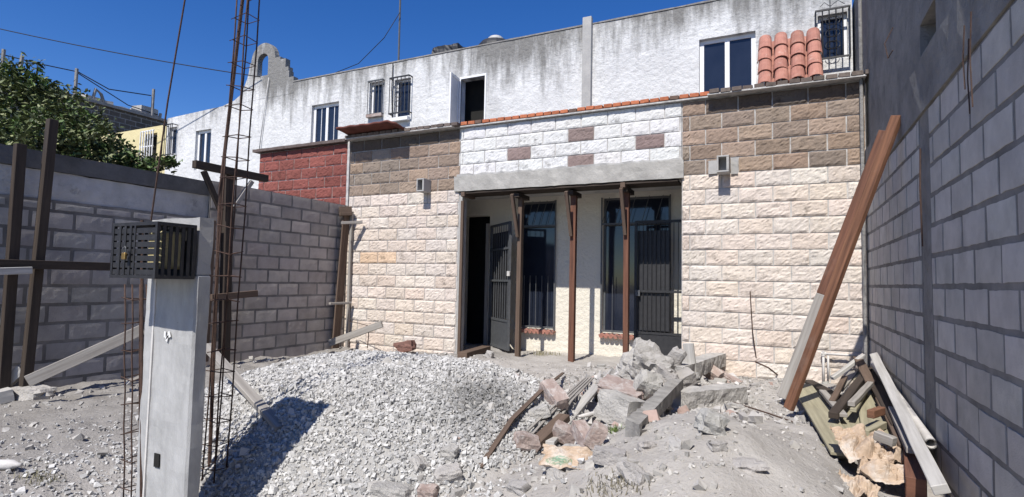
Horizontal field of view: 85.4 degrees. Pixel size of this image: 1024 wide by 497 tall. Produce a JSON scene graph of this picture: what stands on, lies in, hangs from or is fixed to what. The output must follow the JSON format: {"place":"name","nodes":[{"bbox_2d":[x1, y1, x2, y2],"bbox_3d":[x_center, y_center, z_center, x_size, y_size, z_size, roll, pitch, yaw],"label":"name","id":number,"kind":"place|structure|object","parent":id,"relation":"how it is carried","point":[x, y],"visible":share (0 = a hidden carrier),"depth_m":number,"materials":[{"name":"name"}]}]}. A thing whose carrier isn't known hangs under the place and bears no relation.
{"place":"outdoors","nodes":[
{"label":"outdoors","id":0,"kind":"place"},
{"bbox_2d":[0,0,853,119],"label":"sky","id":1,"kind":"structure","parent":0,"point":[318,37],"materials":[{"name":"blue"}]},
{"bbox_2d":[0,343,947,496],"bbox_3d":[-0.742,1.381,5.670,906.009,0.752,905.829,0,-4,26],"label":"ground","id":2,"kind":"structure","parent":0,"point":[800,471],"depth_m":3.42,"materials":[{"name":"soil"}]},
{"bbox_2d":[0,387,14,403],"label":"concrete block","id":3,"kind":"object","parent":2,"relation":"on","point":[6,394],"depth_m":5.39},
{"bbox_2d":[0,459,22,469],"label":"plastic bottle","id":4,"kind":"object","parent":2,"relation":"on","point":[6,464],"visible":1,"depth_m":3.34,"materials":[{"name":"plastic"}]},
{"bbox_2d":[0,143,26,388],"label":"timber post","id":5,"kind":"object","parent":2,"relation":"on","point":[10,282],"visible":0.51,"depth_m":5.58,"materials":[{"name":"wood"}]},
{"bbox_2d":[11,384,56,400],"bbox_3d":[-4.811,1.466,5.577,0.436,0.167,0.279,0,-4,26],"label":"concrete chunk","id":6,"kind":"object","parent":2,"relation":"on","point":[38,392],"visible":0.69,"depth_m":5.49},
{"bbox_2d":[19,118,58,386],"bbox_3d":[-4.897,0.045,5.745,0.107,2.832,0.216,1,-3,-1],"label":"timber post","id":7,"kind":"object","parent":2,"relation":"on","point":[39,252],"visible":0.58,"depth_m":5.72,"materials":[{"name":"wood"}]},
{"bbox_2d":[0,259,121,270],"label":"timber rail","id":8,"kind":"object","parent":7,"relation":"attached to","point":[58,265],"visible":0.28,"depth_m":5.78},
{"bbox_2d":[0,267,32,274],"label":"board scrap","id":9,"kind":"object","parent":8,"relation":"attached to","point":[14,270],"visible":1,"depth_m":5.42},
{"bbox_2d":[13,459,77,490],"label":"grass","id":10,"kind":"structure","parent":2,"relation":"on","point":[35,476],"depth_m":3.33,"materials":[{"name":"green plant"}]},
{"bbox_2d":[24,325,138,386],"bbox_3d":[-4.166,1.036,5.459,0.940,0.540,0.058,4,-5,-44],"label":"plank","id":11,"kind":"object","parent":2,"relation":"on","point":[62,365],"visible":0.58,"depth_m":5.39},
{"bbox_2d":[0,49,167,136],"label":"building","id":12,"kind":"structure","parent":2,"relation":"on","point":[130,119],"depth_m":22.42,"materials":[{"name":"paint"}]},
{"bbox_2d":[0,51,182,174],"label":"lime tree","id":13,"kind":"object","parent":2,"relation":"on","point":[77,137],"visible":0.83,"depth_m":7.53,"materials":[{"name":"green plant"}]},
{"bbox_2d":[83,125,166,173],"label":"yellow house","id":14,"kind":"structure","parent":2,"relation":"on","point":[145,141],"depth_m":15.20,"materials":[{"name":"paint"}]},
{"bbox_2d":[139,129,154,155],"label":"window","id":15,"kind":"structure","parent":14,"relation":"in","point":[152,130],"depth_m":14.96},
{"bbox_2d":[120,284,146,496],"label":"rebar cage","id":16,"kind":"object","parent":2,"relation":"on","point":[131,381],"visible":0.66,"depth_m":3.10,"materials":[{"name":"metal"}]},
{"bbox_2d":[0,144,347,386],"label":"block boundary wall","id":17,"kind":"structure","parent":2,"relation":"on","point":[290,258],"depth_m":6.86,"materials":[{"name":"paint"}]},
{"bbox_2d":[136,217,213,496],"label":"meter pillar","id":18,"kind":"structure","parent":2,"relation":"on","point":[173,339],"depth_m":2.92,"materials":[{"name":"concrete"}]},
{"bbox_2d":[110,221,196,278],"bbox_3d":[-1.857,0.014,2.853,0.375,0.280,0.232,0,-4,26],"label":"meter cage","id":19,"kind":"object","parent":18,"relation":"attached to","point":[170,251],"visible":1,"depth_m":2.79,"materials":[{"name":"black paint"}]},
{"bbox_2d":[150,0,185,219],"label":"steel rod","id":20,"kind":"object","parent":18,"relation":"on","point":[166,110],"visible":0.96,"depth_m":3.24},
{"bbox_2d":[206,220,215,361],"bbox_3d":[-4.088,0.563,7.445,0.080,1.893,0.108,0,-4,26],"label":"timber post","id":21,"kind":"object","parent":2,"relation":"on","point":[210,303],"visible":0.24,"depth_m":7.46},
{"bbox_2d":[210,290,257,300],"bbox_3d":[-3.818,0.648,7.654,0.040,0.140,0.719,0,-4,26],"label":"board scrap","id":22,"kind":"object","parent":21,"relation":"attached to","point":[242,294],"visible":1,"depth_m":7.65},
{"bbox_2d":[208,0,243,466],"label":"steel bar","id":23,"kind":"object","parent":2,"relation":"on","point":[217,246],"visible":0.68,"depth_m":3.53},
{"bbox_2d":[201,0,259,483],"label":"rebar cage","id":24,"kind":"object","parent":2,"relation":"on","point":[230,253],"visible":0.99,"depth_m":3.45,"materials":[{"name":"metal"}]},
{"bbox_2d":[192,160,268,362],"bbox_3d":[-3.930,0.241,7.632,0.185,2.717,1.131,0,-4,26],"label":"timber prop","id":25,"kind":"object","parent":2,"relation":"on","point":[228,186],"visible":0.69,"depth_m":7.63,"materials":[{"name":"wood"}]},
{"bbox_2d":[252,138,350,345],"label":"red block wall","id":26,"kind":"structure","parent":2,"relation":"on","point":[319,170],"depth_m":10.69,"materials":[{"name":"brick"}]},
{"bbox_2d":[0,349,621,496],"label":"gravel","id":27,"kind":"structure","parent":2,"relation":"on","point":[268,377],"depth_m":3.67,"materials":[{"name":"gravel"}]},
{"bbox_2d":[206,343,283,431],"bbox_3d":[-1.972,0.974,4.023,1.209,0.467,0.075,-2,-4,39],"label":"plank","id":28,"kind":"object","parent":27,"relation":"on","point":[265,411],"visible":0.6,"depth_m":3.90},
{"bbox_2d":[417,483,438,496],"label":"brick chunk","id":29,"kind":"object","parent":27,"relation":"on","point":[428,490],"visible":0.99,"depth_m":3.15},
{"bbox_2d":[539,378,568,409],"bbox_3d":[0.319,1.123,4.238,0.140,0.236,0.267,3,-4,-33],"label":"brick chunk","id":30,"kind":"object","parent":27,"relation":"on","point":[553,392],"visible":0.9,"depth_m":4.19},
{"bbox_2d":[329,207,362,348],"bbox_3d":[-2.999,0.502,9.867,0.539,2.533,0.314,3,-4,-34],"label":"formwork post","id":31,"kind":"object","parent":2,"relation":"on","point":[347,213],"visible":0.99,"depth_m":9.94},
{"bbox_2d":[328,321,382,345],"bbox_3d":[-2.625,1.430,9.304,1.028,0.467,0.050,0,-3,17],"label":"plank","id":32,"kind":"object","parent":2,"relation":"on","point":[356,333],"visible":1,"depth_m":9.27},
{"bbox_2d":[370,479,413,496],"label":"concrete slab","id":33,"kind":"object","parent":2,"relation":"on","point":[386,488],"depth_m":3.13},
{"bbox_2d":[393,340,416,352],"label":"brick chunk","id":34,"kind":"object","parent":2,"relation":"on","point":[407,346],"visible":0.89,"depth_m":8.86,"materials":[{"name":"red brick"}]},
{"bbox_2d":[409,454,429,472],"bbox_3d":[-0.556,1.285,3.313,0.086,0.102,0.138,4,-4,-38],"label":"rubble piece","id":35,"kind":"object","parent":2,"relation":"on","point":[420,463],"visible":0.97,"depth_m":3.29,"materials":[{"name":"concrete"}]},
{"bbox_2d":[0,348,888,496],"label":"pebbles","id":36,"kind":"object","parent":2,"relation":"on","point":[699,484],"visible":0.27,"depth_m":3.60,"materials":[{"name":"stone"}]},
{"bbox_2d":[434,462,462,484],"bbox_3d":[-0.374,1.329,3.267,0.176,0.119,0.125,2,-3,-9],"label":"rubble piece","id":37,"kind":"object","parent":2,"relation":"on","point":[451,473],"visible":0.97,"depth_m":3.23,"materials":[{"name":"stone"}]},
{"bbox_2d":[440,444,459,461],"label":"concrete chunk","id":38,"kind":"object","parent":2,"relation":"on","point":[449,452],"visible":1,"depth_m":3.35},
{"bbox_2d":[457,345,490,357],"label":"threshold board","id":39,"kind":"object","parent":2,"relation":"on","point":[468,353],"visible":0.78,"depth_m":8.72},
{"bbox_2d":[161,0,852,356],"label":"white house","id":40,"kind":"structure","parent":2,"relation":"on","point":[702,46],"depth_m":9.60,"materials":[{"name":"paint"}]},
{"bbox_2d":[1,29,260,76],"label":"power cable","id":41,"kind":"object","parent":40,"relation":"attached to","point":[127,54],"visible":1,"depth_m":13.53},
{"bbox_2d":[161,123,176,156],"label":"window","id":42,"kind":"structure","parent":40,"relation":"in","point":[174,130],"depth_m":14.53,"materials":[{"name":"white glass"}]},
{"bbox_2d":[197,130,210,169],"bbox_3d":[-7.797,-2.499,14.138,0.600,1.020,0.054,0,-4,26],"label":"window","id":43,"kind":"structure","parent":40,"relation":"in","point":[204,137],"depth_m":14.16,"materials":[{"name":"white glass"}]},
{"bbox_2d":[313,103,338,141],"bbox_3d":[-4.103,-2.665,12.338,0.800,1.090,0.054,0,-4,26],"label":"window","id":44,"kind":"structure","parent":40,"relation":"in","point":[325,116],"depth_m":12.34,"materials":[{"name":"white glass"}]},
{"bbox_2d":[366,78,384,117],"bbox_3d":[-2.837,-3.135,11.668,0.410,0.782,0.200,0,-4,26],"label":"window","id":45,"kind":"structure","parent":40,"relation":"in","point":[376,88],"depth_m":11.69,"materials":[{"name":"white glass"}]},
{"bbox_2d":[388,74,412,121],"bbox_3d":[-2.245,-3.043,11.340,0.500,0.902,0.257,0,-4,26],"label":"window","id":46,"kind":"structure","parent":40,"relation":"in","point":[403,88],"depth_m":11.35,"materials":[{"name":"white glass"}]},
{"bbox_2d":[432,43,464,53],"bbox_3d":[-1.541,-4.848,14.029,0.797,0.406,0.655,0,-4,26],"label":"roof box","id":47,"kind":"object","parent":40,"relation":"on","point":[442,48],"visible":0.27,"depth_m":13.75,"materials":[{"name":"black paint"}]},
{"bbox_2d":[448,72,486,122],"bbox_3d":[-0.842,-2.796,10.421,0.595,1.060,0.442,0,-4,26],"label":"window","id":48,"kind":"structure","parent":40,"relation":"in","point":[455,84],"depth_m":10.51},
{"bbox_2d":[488,221,511,350],"bbox_3d":[-0.207,0.639,9.662,0.097,2.160,1.010,2,-4,-19],"label":"door","id":49,"kind":"structure","parent":40,"relation":"in","point":[500,252],"depth_m":9.67,"materials":[{"name":"grey paint"}]},
{"bbox_2d":[521,200,556,334],"bbox_3d":[0.444,0.323,9.793,0.740,2.332,0.196,0,-4,26],"label":"window","id":50,"kind":"structure","parent":40,"relation":"in","point":[539,235],"depth_m":9.84,"materials":[{"name":"glass"}]},
{"bbox_2d":[598,194,670,339],"bbox_3d":[2.035,0.310,9.015,1.222,2.332,0.196,0,-4,26],"label":"window","id":51,"kind":"structure","parent":40,"relation":"in","point":[649,207],"depth_m":9.19,"materials":[{"name":"grey paint"}]},
{"bbox_2d":[634,219,681,355],"bbox_3d":[2.269,0.650,8.488,0.800,2.180,0.078,0,-4,26],"label":"door","id":52,"kind":"structure","parent":40,"relation":"in","point":[652,291],"depth_m":8.56,"materials":[{"name":"black paint"}]},
{"bbox_2d":[700,33,755,91],"bbox_3d":[3.371,-2.798,8.684,0.820,1.030,0.054,0,-4,26],"label":"window","id":53,"kind":"structure","parent":40,"relation":"in","point":[725,62],"depth_m":8.67,"materials":[{"name":"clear glass"}]},
{"bbox_2d":[814,0,850,60],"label":"window","id":54,"kind":"structure","parent":40,"relation":"in","point":[833,29],"depth_m":7.99,"materials":[{"name":"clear glass"}]},
{"bbox_2d":[506,478,531,496],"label":"rubble piece","id":55,"kind":"object","parent":2,"relation":"on","point":[518,487],"visible":0.92,"depth_m":3.05,"materials":[{"name":"stone"}]},
{"bbox_2d":[510,193,529,356],"bbox_3d":[0.098,0.445,8.806,0.090,2.640,0.575,0,-4,26],"label":"timber prop","id":56,"kind":"object","parent":2,"relation":"on","point":[519,224],"visible":0.86,"depth_m":8.79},
{"bbox_2d":[479,372,564,467],"bbox_3d":[0.324,1.295,5.132,0.232,0.317,3.748,0,-3,13],"label":"plank","id":57,"kind":"object","parent":2,"relation":"on","point":[503,432],"visible":0.93,"depth_m":3.69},
{"bbox_2d":[513,431,540,451],"bbox_3d":[0.092,1.262,3.625,0.175,0.124,0.131,2,-3,-15],"label":"brick chunk","id":58,"kind":"object","parent":2,"relation":"on","point":[526,441],"visible":0.91,"depth_m":3.58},
{"bbox_2d":[528,404,550,419],"bbox_3d":[0.196,1.167,3.948,0.162,0.129,0.111,1,-3,5],"label":"rock","id":59,"kind":"object","parent":2,"relation":"on","point":[543,411],"visible":0.9,"depth_m":3.90,"materials":[{"name":"stone"}]},
{"bbox_2d":[535,413,569,450],"bbox_3d":[0.256,1.248,3.794,0.090,0.158,0.437,-1,-4,34],"label":"plank","id":60,"kind":"object","parent":2,"relation":"on","point":[544,433],"visible":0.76,"depth_m":3.78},
{"bbox_2d":[546,464,566,479],"bbox_3d":[0.252,1.266,3.108,0.126,0.100,0.095,-2,-4,39],"label":"rubble piece","id":61,"kind":"object","parent":2,"relation":"on","point":[553,473],"visible":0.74,"depth_m":3.08,"materials":[{"name":"concrete"}]},
{"bbox_2d":[552,420,574,443],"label":"brick chunk","id":62,"kind":"object","parent":2,"relation":"on","point":[561,431],"visible":0.59,"depth_m":3.73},
{"bbox_2d":[538,444,592,469],"bbox_3d":[0.340,1.215,3.188,0.364,0.125,0.232,1,-3,8],"label":"paper bag","id":63,"kind":"object","parent":2,"relation":"on","point":[559,457],"visible":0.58,"depth_m":3.19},
{"bbox_2d":[545,384,597,444],"bbox_3d":[0.527,1.300,4.489,0.085,0.108,1.762,0,-4,19],"label":"plank","id":64,"kind":"object","parent":2,"relation":"on","point":[585,399],"visible":0.44,"depth_m":4.61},
{"bbox_2d":[564,190,581,361],"bbox_3d":[0.910,0.439,8.431,0.097,2.640,0.575,0,-4,26],"label":"timber prop","id":65,"kind":"object","parent":2,"relation":"on","point":[571,211],"visible":0.85,"depth_m":8.41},
{"bbox_2d":[569,419,589,448],"bbox_3d":[0.455,1.185,3.509,0.094,0.179,0.223,3,-4,-24],"label":"brick chunk","id":66,"kind":"object","parent":2,"relation":"on","point":[579,429],"visible":0.55,"depth_m":3.51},
{"bbox_2d":[583,420,607,449],"bbox_3d":[0.512,1.146,3.398,0.150,0.178,0.103,1,-3,8],"label":"brick chunk","id":67,"kind":"object","parent":2,"relation":"on","point":[597,433],"visible":0.89,"depth_m":3.36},
{"bbox_2d":[344,69,869,385],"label":"facade wall","id":68,"kind":"structure","parent":2,"relation":"on","point":[768,176],"depth_m":7.52,"materials":[{"name":"concrete"}]},
{"bbox_2d":[336,120,404,134],"bbox_3d":[-2.426,-2.085,9.909,1.320,0.153,0.624,0,-4,26],"label":"tile awning","id":69,"kind":"object","parent":68,"relation":"on","point":[385,125],"visible":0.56,"depth_m":9.74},
{"bbox_2d":[457,201,463,351],"bbox_3d":[-0.838,0.461,9.071,0.050,2.500,0.035,0,-4,26],"label":"form strip","id":70,"kind":"object","parent":68,"relation":"attached to","point":[460,279],"visible":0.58,"depth_m":9.05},
{"bbox_2d":[821,351,858,381],"bbox_3d":[3.909,1.425,6.601,0.405,0.380,0.041,0,-4,26],"label":"water pipe","id":71,"kind":"object","parent":68,"relation":"attached to","point":[823,353],"visible":0.93,"depth_m":6.66,"materials":[{"name":"plastic"}]},
{"bbox_2d":[592,445,625,465],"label":"rock","id":72,"kind":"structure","parent":2,"relation":"on","point":[606,455],"depth_m":2.98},
{"bbox_2d":[574,467,649,496],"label":"grass","id":73,"kind":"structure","parent":2,"relation":"on","point":[611,484],"depth_m":2.77,"materials":[{"name":"green plant"}]},
{"bbox_2d":[593,389,644,425],"bbox_3d":[0.836,1.248,4.327,0.272,0.282,0.332,4,-5,-44],"label":"concrete block","id":74,"kind":"object","parent":2,"relation":"on","point":[615,405],"depth_m":4.25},
{"bbox_2d":[597,374,643,399],"bbox_3d":[1.013,1.302,5.127,0.423,0.220,0.304,0,-4,26],"label":"concrete slab","id":75,"kind":"object","parent":2,"relation":"on","point":[612,382],"depth_m":5.09,"materials":[{"name":"concrete"}]},
{"bbox_2d":[619,187,633,352],"bbox_3d":[1.651,0.431,8.046,0.090,2.640,0.575,0,-4,26],"label":"timber prop","id":76,"kind":"object","parent":2,"relation":"on","point":[626,193],"visible":0.83,"depth_m":8.03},
{"bbox_2d":[461,179,681,198],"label":"formwork deck","id":77,"kind":"structure","parent":76,"relation":"on","point":[610,186],"depth_m":8.41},
{"bbox_2d":[613,459,646,485],"bbox_3d":[0.611,1.134,2.788,0.119,0.125,0.168,4,-4,-40],"label":"rubble piece","id":78,"kind":"object","parent":2,"relation":"on","point":[626,469],"visible":0.85,"depth_m":2.76,"materials":[{"name":"concrete"}]},
{"bbox_2d":[458,360,803,443],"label":"rubble crumbs","id":79,"kind":"object","parent":2,"relation":"on","point":[744,417],"visible":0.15,"depth_m":4.82,"materials":[{"name":"concrete"}]},
{"bbox_2d":[617,337,675,379],"bbox_3d":[1.315,1.166,5.429,0.572,0.571,0.486,0,-4,26],"label":"concrete slab","id":80,"kind":"object","parent":2,"relation":"on","point":[643,354],"depth_m":5.34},
{"bbox_2d":[633,368,663,399],"bbox_3d":[1.252,1.257,5.098,0.281,0.314,0.262,1,-3,0],"label":"concrete chunk","id":81,"kind":"object","parent":2,"relation":"on","point":[648,383],"visible":0.81,"depth_m":5.01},
{"bbox_2d":[625,379,682,436],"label":"concrete beam","id":82,"kind":"structure","parent":2,"relation":"on","point":[660,400],"depth_m":3.91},
{"bbox_2d":[654,363,678,382],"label":"concrete chunk","id":83,"kind":"object","parent":2,"relation":"on","point":[663,371],"visible":0.25,"depth_m":5.18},
{"bbox_2d":[667,346,686,365],"bbox_3d":[1.649,1.180,5.688,0.298,0.375,0.154,-2,-4,42],"label":"concrete shard","id":84,"kind":"object","parent":2,"relation":"on","point":[677,354],"visible":0.43,"depth_m":5.61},
{"bbox_2d":[676,367,696,387],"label":"concrete chunk","id":85,"kind":"object","parent":2,"relation":"on","point":[687,375],"visible":0.48,"depth_m":5.36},
{"bbox_2d":[683,343,696,371],"bbox_3d":[1.902,1.207,5.918,0.152,0.402,0.052,-2,-5,43],"label":"board scrap","id":86,"kind":"object","parent":2,"relation":"on","point":[688,348],"visible":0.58,"depth_m":5.90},
{"bbox_2d":[675,353,725,376],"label":"concrete beam","id":87,"kind":"structure","parent":2,"relation":"on","point":[706,362],"depth_m":6.41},
{"bbox_2d":[671,383,747,409],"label":"concrete beam","id":88,"kind":"structure","parent":2,"relation":"on","point":[691,397],"depth_m":5.07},
{"bbox_2d":[693,408,730,435],"bbox_3d":[1.109,0.972,3.073,0.186,0.161,0.160,2,-3,-14],"label":"concrete chunk","id":89,"kind":"object","parent":2,"relation":"on","point":[710,421],"visible":0.91,"depth_m":3.02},
{"bbox_2d":[706,441,727,451],"bbox_3d":[1.065,1.028,2.883,0.107,0.060,0.070,2,-3,-16],"label":"rubble piece","id":90,"kind":"object","parent":2,"relation":"on","point":[716,446],"visible":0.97,"depth_m":2.86,"materials":[{"name":"concrete"}]},
{"bbox_2d":[732,457,769,473],"bbox_3d":[1.181,1.093,2.784,0.164,0.068,0.133,1,-3,-5],"label":"concrete chunk","id":91,"kind":"object","parent":2,"relation":"on","point":[750,465],"visible":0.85,"depth_m":2.74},
{"bbox_2d":[799,384,844,456],"bbox_3d":[2.639,1.403,4.767,0.202,0.085,2.401,0,-4,21],"label":"form board","id":92,"kind":"object","parent":2,"relation":"on","point":[815,406],"visible":0.6,"depth_m":4.53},
{"bbox_2d":[836,400,859,428],"bbox_3d":[2.797,1.405,4.579,0.173,0.065,1.317,0,-4,26],"label":"form board","id":93,"kind":"object","parent":92,"relation":"on","point":[851,420],"visible":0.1,"depth_m":4.51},
{"bbox_2d":[853,372,890,434],"bbox_3d":[3.270,1.373,5.103,0.182,0.167,2.720,-1,-4,30],"label":"form board","id":94,"kind":"object","parent":93,"relation":"on","point":[869,402],"visible":0.16,"depth_m":4.65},
{"bbox_2d":[850,392,867,412],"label":"form board","id":95,"kind":"object","parent":94,"relation":"on","point":[855,408],"visible":0.49,"depth_m":4.42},
{"bbox_2d":[848,381,873,406],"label":"form board","id":96,"kind":"object","parent":95,"relation":"on","point":[859,395],"visible":1,"depth_m":4.70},
{"bbox_2d":[865,421,886,435],"bbox_3d":[2.632,1.309,4.028,0.405,0.053,0.052,4,-4,-41],"label":"timber offcut","id":97,"kind":"object","parent":94,"relation":"on","point":[881,425],"visible":0.68,"depth_m":4.03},
{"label":"timber offcut","id":98,"kind":"object","parent":92,"relation":"on","visible":0},
{"bbox_2d":[873,430,896,446],"bbox_3d":[2.462,1.254,3.663,0.062,0.078,0.126,3,-4,-29],"label":"timber offcut","id":99,"kind":"object","parent":98,"relation":"on","point":[884,438],"visible":0.96,"depth_m":3.64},
{"bbox_2d":[777,130,884,399],"bbox_3d":[3.088,0.187,5.355,0.976,2.602,0.084,-1,-4,28],"label":"leaning timber","id":100,"kind":"object","parent":2,"relation":"on","point":[786,383],"visible":0.61,"depth_m":5.35,"materials":[{"name":"wood"}]},
{"bbox_2d":[783,115,900,410],"bbox_3d":[2.867,0.162,4.833,0.932,2.581,0.087,-1,-4,32],"label":"leaning timber","id":101,"kind":"object","parent":2,"relation":"on","point":[848,246],"visible":0.92,"depth_m":4.81,"materials":[{"name":"wood"}]},
{"bbox_2d":[838,470,880,496],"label":"paper bag","id":102,"kind":"object","parent":2,"relation":"on","point":[859,485],"visible":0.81,"depth_m":3.14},
{"bbox_2d":[858,452,904,484],"bbox_3d":[2.315,1.375,3.387,0.355,0.194,0.283,0,-4,26],"label":"paper bag","id":103,"kind":"object","parent":2,"relation":"on","point":[875,468],"visible":0.63,"depth_m":3.34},
{"bbox_2d":[830,423,880,462],"bbox_3d":[2.245,1.275,3.591,0.291,0.239,0.298,1,-3,6],"label":"paper bag","id":104,"kind":"object","parent":103,"relation":"on","point":[849,440],"visible":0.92,"depth_m":3.57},
{"bbox_2d":[857,444,894,473],"bbox_3d":[2.304,1.353,3.521,0.231,0.209,0.166,0,-3,13],"label":"paper bag","id":105,"kind":"object","parent":103,"relation":"on","point":[882,453],"visible":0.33,"depth_m":3.52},
{"bbox_2d":[903,447,926,496],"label":"wooden plank","id":106,"kind":"object","parent":2,"relation":"on","point":[915,484],"visible":0.49,"depth_m":3.20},
{"bbox_2d":[868,428,902,464],"bbox_3d":[2.551,1.337,3.751,0.213,0.173,0.254,3,-4,-28],"label":"paper bag","id":107,"kind":"object","parent":106,"relation":"on","point":[896,450],"visible":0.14,"depth_m":3.66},
{"bbox_2d":[875,397,902,448],"bbox_3d":[2.896,1.306,4.217,0.102,0.109,1.300,-1,-4,28],"label":"form board","id":108,"kind":"object","parent":106,"relation":"on","point":[893,430],"visible":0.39,"depth_m":3.94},
{"bbox_2d":[867,406,885,418],"bbox_3d":[2.762,1.243,4.208,0.226,0.063,0.053,4,-4,-37],"label":"brick","id":109,"kind":"object","parent":108,"relation":"on","point":[875,412],"visible":1,"depth_m":4.16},
{"bbox_2d":[868,366,893,425],"bbox_3d":[3.361,1.304,5.074,0.122,0.151,2.380,-1,-4,27],"label":"form board","id":110,"kind":"object","parent":108,"relation":"on","point":[879,392],"visible":0.33,"depth_m":4.89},
{"bbox_2d":[828,369,871,418],"bbox_3d":[3.161,1.307,5.140,0.072,0.164,2.074,-2,-4,39],"label":"form board","id":111,"kind":"object","parent":110,"relation":"on","point":[850,392],"visible":0.69,"depth_m":4.74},
{"bbox_2d":[819,389,847,417],"bbox_3d":[2.760,1.326,4.784,0.063,0.050,0.950,0,-4,20],"label":"form board","id":112,"kind":"object","parent":111,"relation":"on","point":[825,394],"visible":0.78,"depth_m":4.80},
{"bbox_2d":[829,376,847,400],"bbox_3d":[3.086,1.319,5.236,0.052,0.090,1.151,-1,-4,36],"label":"timber offcut","id":113,"kind":"object","parent":112,"relation":"on","point":[838,389],"visible":0.93,"depth_m":5.16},
{"bbox_2d":[853,356,875,383],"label":"form board","id":114,"kind":"object","parent":110,"relation":"on","point":[864,370],"visible":0.9,"depth_m":5.68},
{"bbox_2d":[830,354,865,379],"bbox_3d":[3.732,1.313,6.160,0.459,0.275,0.053,2,-3,-15],"label":"timber offcut","id":115,"kind":"object","parent":114,"relation":"on","point":[843,370],"visible":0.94,"depth_m":6.13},
{"bbox_2d":[871,361,936,448],"bbox_3d":[3.280,1.238,4.745,0.066,0.254,2.650,-1,-4,27],"label":"drain pipe","id":116,"kind":"object","parent":110,"relation":"on","point":[929,439],"visible":0.49,"depth_m":3.76,"materials":[{"name":"plastic"}]},
{"bbox_2d":[888,406,914,453],"bbox_3d":[2.723,1.252,3.882,0.062,0.099,1.024,-1,-4,29],"label":"form board","id":117,"kind":"object","parent":108,"relation":"on","point":[900,430],"visible":0.55,"depth_m":3.77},
{"bbox_2d":[869,352,950,495],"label":"plank","id":118,"kind":"object","parent":117,"relation":"on","point":[937,482],"visible":1,"depth_m":3.46,"materials":[{"name":"wood"}]},
{"bbox_2d":[852,0,1023,496],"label":"block party wall","id":119,"kind":"structure","parent":2,"relation":"on","point":[945,216],"depth_m":3.29,"materials":[{"name":"paint"}]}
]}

